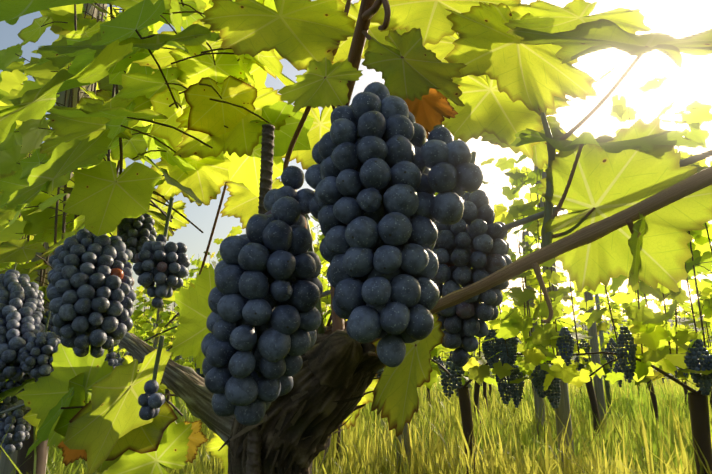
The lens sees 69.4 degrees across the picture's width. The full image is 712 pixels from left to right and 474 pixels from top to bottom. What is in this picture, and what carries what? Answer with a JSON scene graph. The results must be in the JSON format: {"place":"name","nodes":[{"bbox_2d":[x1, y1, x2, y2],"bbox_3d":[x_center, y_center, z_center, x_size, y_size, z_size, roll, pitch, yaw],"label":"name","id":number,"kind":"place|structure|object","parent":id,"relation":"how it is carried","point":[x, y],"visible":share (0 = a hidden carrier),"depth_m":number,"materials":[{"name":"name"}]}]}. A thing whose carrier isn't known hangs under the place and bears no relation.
{"place":"outdoors","nodes":[
{"label":"outdoors","id":0,"kind":"place"},
{"bbox_2d":[0,0,711,320],"label":"sky","id":1,"kind":"structure","parent":0,"point":[676,18],"materials":[{"name":"white"}]},
{"bbox_2d":[84,316,711,473],"bbox_3d":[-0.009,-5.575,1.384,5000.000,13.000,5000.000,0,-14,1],"label":"ground","id":2,"kind":"structure","parent":0,"point":[611,326],"depth_m":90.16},
{"bbox_2d":[245,124,274,473],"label":"rebar stake","id":3,"kind":"object","parent":2,"relation":"on","point":[253,450],"visible":0.44,"depth_m":0.45,"materials":[{"name":"black metal"}]},
{"bbox_2d":[218,309,383,473],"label":"vine trunk","id":4,"kind":"object","parent":2,"relation":"on","point":[310,412],"visible":0.71,"depth_m":0.40,"materials":[{"name":"brown wood"}]},
{"bbox_2d":[116,0,390,332],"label":"vine shoots","id":5,"kind":"object","parent":4,"relation":"attached to","point":[368,9],"visible":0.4,"depth_m":0.35,"materials":[{"name":"brown plant"}]},
{"bbox_2d":[0,82,511,453],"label":"grapes","id":6,"kind":"object","parent":5,"relation":"hanging from","point":[412,232],"visible":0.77,"depth_m":0.27,"materials":[{"name":"blue food"}]},
{"bbox_2d":[14,105,554,379],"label":"green stems","id":7,"kind":"object","parent":5,"relation":"attached to","point":[547,236],"visible":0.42,"depth_m":0.31,"materials":[{"name":"green plant"}]},
{"bbox_2d":[0,0,711,473],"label":"leaves","id":8,"kind":"object","parent":5,"relation":"attached to","point":[502,72],"visible":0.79,"depth_m":0.45,"materials":[{"name":"green plant"}]},
{"bbox_2d":[324,30,647,356],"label":"petioles","id":9,"kind":"object","parent":5,"relation":"attached to","point":[629,222],"visible":0.6,"depth_m":0.29,"materials":[{"name":"green plant"}]},
{"bbox_2d":[372,166,711,341],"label":"vine cane","id":10,"kind":"object","parent":4,"relation":"attached to","point":[597,230],"visible":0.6,"depth_m":0.27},
{"bbox_2d":[0,3,607,473],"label":"wood posts","id":11,"kind":"object","parent":2,"relation":"on","point":[8,467],"visible":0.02,"depth_m":2.93,"materials":[{"name":"brown wood"}]},
{"bbox_2d":[0,149,711,414],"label":"trellis wire","id":12,"kind":"object","parent":11,"relation":"attached to","point":[682,163],"visible":0.09,"depth_m":0.37,"materials":[{"name":"grey metal"}]},
{"bbox_2d":[0,0,711,473],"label":"foliage","id":13,"kind":"object","parent":2,"relation":"on","point":[650,330],"depth_m":2.28,"materials":[{"name":"green plant"}]},
{"bbox_2d":[0,307,134,418],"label":"grapes","id":14,"kind":"object","parent":13,"relation":"attached to","point":[110,356],"visible":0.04,"depth_m":1.02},
{"bbox_2d":[43,302,234,445],"bbox_3d":[-0.611,0.186,1.080,0.058,0.323,1.682,12,-18,-39],"label":"vine branch","id":15,"kind":"object","parent":13,"relation":"attached to","point":[186,385],"visible":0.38,"depth_m":0.52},
{"bbox_2d":[0,0,314,473],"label":"row leaves","id":16,"kind":"object","parent":13,"relation":"attached to","point":[105,427],"visible":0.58,"depth_m":0.72,"materials":[{"name":"green plant"}]},
{"bbox_2d":[66,4,711,361],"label":"wires","id":17,"kind":"object","parent":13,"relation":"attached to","point":[518,252],"depth_m":2.56,"materials":[{"name":"grey metal"}]},
{"bbox_2d":[104,326,711,408],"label":"row clusters","id":18,"kind":"object","parent":13,"relation":"hanging from","point":[699,351],"depth_m":2.56,"materials":[{"name":"blue food"}]},
{"bbox_2d":[0,369,711,473],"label":"grass","id":19,"kind":"structure","parent":2,"relation":"on","point":[368,443],"depth_m":3.48,"materials":[{"name":"green plant"}]},
{"bbox_2d":[513,294,612,417],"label":"metal posts","id":20,"kind":"object","parent":2,"relation":"on","point":[606,382],"depth_m":6.37,"materials":[{"name":"grey metal"}]}
]}

